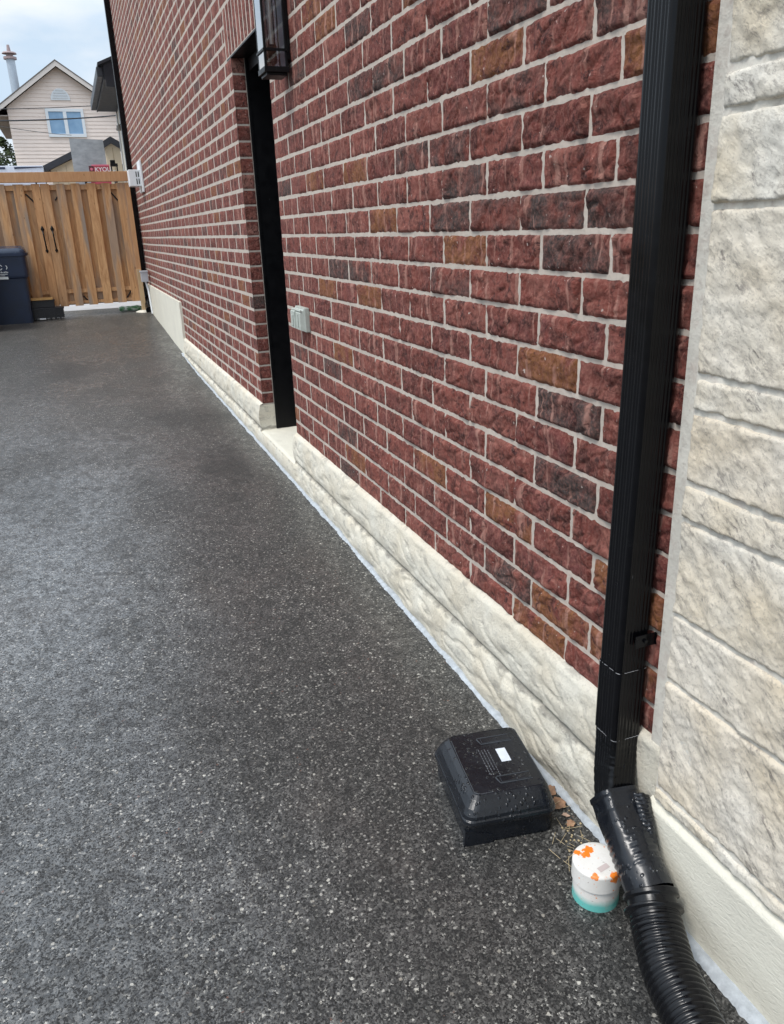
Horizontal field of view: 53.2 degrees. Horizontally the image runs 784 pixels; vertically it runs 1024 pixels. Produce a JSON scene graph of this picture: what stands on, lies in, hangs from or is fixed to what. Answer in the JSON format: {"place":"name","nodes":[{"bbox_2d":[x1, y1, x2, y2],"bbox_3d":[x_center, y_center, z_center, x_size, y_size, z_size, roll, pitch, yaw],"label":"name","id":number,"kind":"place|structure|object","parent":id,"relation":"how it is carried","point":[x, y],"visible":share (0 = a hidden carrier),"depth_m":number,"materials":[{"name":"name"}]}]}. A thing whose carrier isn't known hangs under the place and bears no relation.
{"place":"outdoors","nodes":[
{"label":"outdoors","id":0,"kind":"place"},
{"bbox_2d":[0,126,64,134],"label":"utility cable","id":1,"kind":"object","parent":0,"point":[29,130],"visible":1,"depth_m":28.92,"materials":[{"name":"black rubber"}]},
{"bbox_2d":[5,105,90,108],"bbox_3d":[-13.391,-15.536,29.971,6.740,0.305,0.026,3,21,15],"label":"utility cable","id":2,"kind":"object","parent":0,"point":[46,107],"visible":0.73,"depth_m":29.93,"materials":[{"name":"black rubber"}]},
{"bbox_2d":[0,0,110,165],"label":"sky","id":3,"kind":"structure","parent":0,"point":[73,33],"materials":[{"name":"white"}]},
{"bbox_2d":[0,115,115,121],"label":"utility cable","id":4,"kind":"object","parent":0,"point":[59,118],"visible":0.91,"depth_m":27.05,"materials":[{"name":"black rubber"}]},
{"bbox_2d":[43,152,122,184],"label":"garden shed","id":5,"kind":"structure","parent":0,"point":[63,163],"depth_m":16.23,"materials":[{"name":"beige wood"}]},
{"bbox_2d":[60,301,140,310],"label":"patio","id":6,"kind":"structure","parent":0,"point":[97,306],"depth_m":13.03,"materials":[{"name":"concrete"}]},
{"bbox_2d":[0,166,46,186],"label":"striped canopy","id":7,"kind":"object","parent":6,"relation":"on","point":[21,168],"visible":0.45,"depth_m":15.53,"materials":[{"name":"white fabric"}]},
{"bbox_2d":[69,138,106,183],"bbox_3d":[-5.723,-5.760,15.194,0.624,2.718,0.025,-9,21,-19],"label":"grey board","id":8,"kind":"object","parent":6,"relation":"on","point":[86,153],"visible":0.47,"depth_m":14.81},
{"bbox_2d":[89,164,111,183],"bbox_3d":[-5.457,-5.425,15.091,0.389,2.341,0.055,-9,21,-19],"label":"red sign","id":9,"kind":"object","parent":6,"relation":"on","point":[104,167],"visible":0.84,"depth_m":14.70,"materials":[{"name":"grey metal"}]},
{"bbox_2d":[103,136,124,183],"bbox_3d":[-5.765,-6.286,16.593,0.370,2.951,1.000,-9,21,-19],"label":"playhouse","id":10,"kind":"object","parent":6,"relation":"on","point":[112,147],"visible":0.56,"depth_m":15.82,"materials":[{"name":"beige wood"}]},
{"bbox_2d":[110,160,117,183],"bbox_3d":[-5.115,-5.386,14.879,0.130,2.390,0.120,-9,21,-19],"label":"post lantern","id":11,"kind":"object","parent":6,"relation":"on","point":[113,163],"visible":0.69,"depth_m":14.45,"materials":[{"name":"black metal"}]},
{"bbox_2d":[0,308,748,1023],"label":"driveway","id":12,"kind":"structure","parent":0,"point":[240,702],"depth_m":2.23,"materials":[{"name":"grey asphalt"}]},
{"bbox_2d":[0,246,34,324],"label":"wheelie bin","id":13,"kind":"object","parent":12,"relation":"on","point":[15,303],"visible":0.91,"depth_m":10.96,"materials":[{"name":"blue plastic"}]},
{"bbox_2d":[31,299,64,319],"bbox_3d":[-5.077,-2.970,11.468,0.505,0.272,0.232,-9,21,-19],"label":"storage tote","id":14,"kind":"object","parent":12,"relation":"on","point":[46,309],"visible":0.74,"depth_m":11.38,"materials":[{"name":"black plastic"}]},
{"bbox_2d":[31,297,52,300],"bbox_3d":[-5.116,-3.090,11.349,0.360,0.030,0.140,-9,21,-19],"label":"wood plank","id":15,"kind":"object","parent":14,"relation":"on","point":[43,298],"visible":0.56,"depth_m":11.30,"materials":[{"name":"brown wood"}]},
{"bbox_2d":[0,171,145,312],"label":"wooden gate","id":16,"kind":"structure","parent":12,"relation":"on","point":[78,242],"depth_m":11.45,"materials":[{"name":"brown wood"}]},
{"bbox_2d":[119,305,141,311],"bbox_3d":[-4.057,-3.160,12.137,0.345,0.092,0.102,-9,21,-19],"label":"garden bag","id":17,"kind":"object","parent":12,"relation":"on","point":[130,308],"visible":0.87,"depth_m":12.11,"materials":[{"name":"green plastic"}]},
{"bbox_2d":[181,353,769,1023],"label":"joint strip","id":18,"kind":"object","parent":12,"relation":"on","point":[745,1007],"visible":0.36,"depth_m":2.10,"materials":[{"name":"grey concrete"}]},
{"bbox_2d":[434,727,554,846],"bbox_3d":[0.263,0.704,2.057,0.244,0.121,0.309,-6,20,-10],"label":"rodent bait station","id":19,"kind":"object","parent":12,"relation":"on","point":[494,784],"visible":1,"depth_m":1.96,"materials":[{"name":"black plastic"}]},
{"bbox_2d":[548,785,555,794],"bbox_3d":[0.422,0.742,2.088,0.031,0.012,0.029,0,20,6],"label":"dead leaf","id":20,"kind":"object","parent":12,"relation":"on","point":[552,789],"visible":0.47,"depth_m":2.09,"materials":[{"name":"brown plant"}]},
{"bbox_2d":[553,796,565,808],"bbox_3d":[0.435,0.758,2.042,0.037,0.012,0.036,-9,21,-19],"label":"dead leaf","id":21,"kind":"object","parent":12,"relation":"on","point":[560,803],"visible":0.88,"depth_m":2.04,"materials":[{"name":"brown plant"}]},
{"bbox_2d":[549,801,588,870],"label":"straw litter","id":22,"kind":"object","parent":12,"relation":"on","point":[578,840],"visible":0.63,"depth_m":1.92,"materials":[{"name":"beige plant"}]},
{"bbox_2d":[567,819,574,826],"bbox_3d":[0.451,0.784,1.973,0.021,0.006,0.021,2,20,11],"label":"dead leaf","id":23,"kind":"object","parent":12,"relation":"on","point":[570,822],"visible":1,"depth_m":1.97,"materials":[{"name":"brown plant"}]},
{"bbox_2d":[571,842,620,912],"bbox_3d":[0.459,0.822,1.757,0.110,0.111,0.110,-9,21,-19],"label":"plastic container","id":24,"kind":"object","parent":12,"relation":"on","point":[596,883],"visible":0.82,"depth_m":1.72,"materials":[{"name":"plastic"}]},
{"bbox_2d":[590,785,725,1023],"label":"drain hose","id":25,"kind":"object","parent":12,"relation":"on","point":[678,991],"visible":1,"depth_m":1.58,"materials":[{"name":"black plastic"}]},
{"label":"ground","id":26,"kind":"structure","parent":0,"visible":0},
{"bbox_2d":[0,136,16,165],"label":"evergreen tree","id":27,"kind":"object","parent":26,"relation":"on","point":[7,151],"visible":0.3,"depth_m":41.45,"materials":[{"name":"green plant"}]},
{"bbox_2d":[0,45,121,184],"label":"house","id":28,"kind":"structure","parent":26,"relation":"on","point":[54,83],"depth_m":37.78,"materials":[{"name":"plastic"}]},
{"bbox_2d":[44,108,86,136],"bbox_3d":[-15.825,-18.887,37.971,1.725,1.245,0.080,-9,21,-19],"label":"window","id":29,"kind":"structure","parent":28,"relation":"in","point":[70,127],"depth_m":37.96,"materials":[{"name":"white plastic"}]},
{"bbox_2d":[90,56,127,181],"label":"building","id":30,"kind":"structure","parent":26,"relation":"on","point":[103,97],"depth_m":13.16,"materials":[{"name":"beige paint"}]},
{"bbox_2d":[116,124,120,130],"bbox_3d":[-4.970,-7.015,14.256,0.126,0.110,0.119,-9,21,-19],"label":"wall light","id":31,"kind":"object","parent":30,"relation":"attached to","point":[118,127],"visible":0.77,"depth_m":14.22,"materials":[{"name":"grey metal"}]},
{"bbox_2d":[109,0,783,1023],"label":"brick house","id":32,"kind":"structure","parent":26,"relation":"on","point":[423,210],"depth_m":2.04,"materials":[{"name":"red brick"}]},
{"bbox_2d":[103,0,150,311],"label":"downspout","id":33,"kind":"object","parent":32,"relation":"attached to","point":[122,114],"visible":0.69,"depth_m":11.31,"materials":[{"name":"black metal"}]},
{"bbox_2d":[127,160,144,192],"bbox_3d":[-3.410,-4.444,10.376,0.168,0.385,0.460,-9,21,-19],"label":"vent box","id":34,"kind":"object","parent":32,"relation":"attached to","point":[135,178],"visible":1,"depth_m":10.26,"materials":[{"name":"white plastic"}]},
{"bbox_2d":[139,270,153,313],"bbox_3d":[-3.658,-3.273,11.655,0.115,0.616,0.198,-9,21,-19],"label":"junction box","id":35,"kind":"object","parent":32,"relation":"attached to","point":[144,276],"visible":1,"depth_m":11.58,"materials":[{"name":"grey plastic"}]},
{"bbox_2d":[253,0,290,79],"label":"wall lantern","id":36,"kind":"object","parent":32,"relation":"attached to","point":[272,36],"depth_m":3.42,"materials":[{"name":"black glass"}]},
{"bbox_2d":[290,305,310,331],"bbox_3d":[-0.457,-0.956,3.872,0.055,0.115,0.180,-9,21,-19],"label":"outdoor outlet","id":37,"kind":"object","parent":32,"relation":"attached to","point":[300,318],"visible":1,"depth_m":3.81,"materials":[{"name":"grey plastic"}]},
{"bbox_2d":[594,0,707,795],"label":"downspout","id":38,"kind":"object","parent":32,"relation":"attached to","point":[673,58],"visible":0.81,"depth_m":1.45,"materials":[{"name":"black metal"}]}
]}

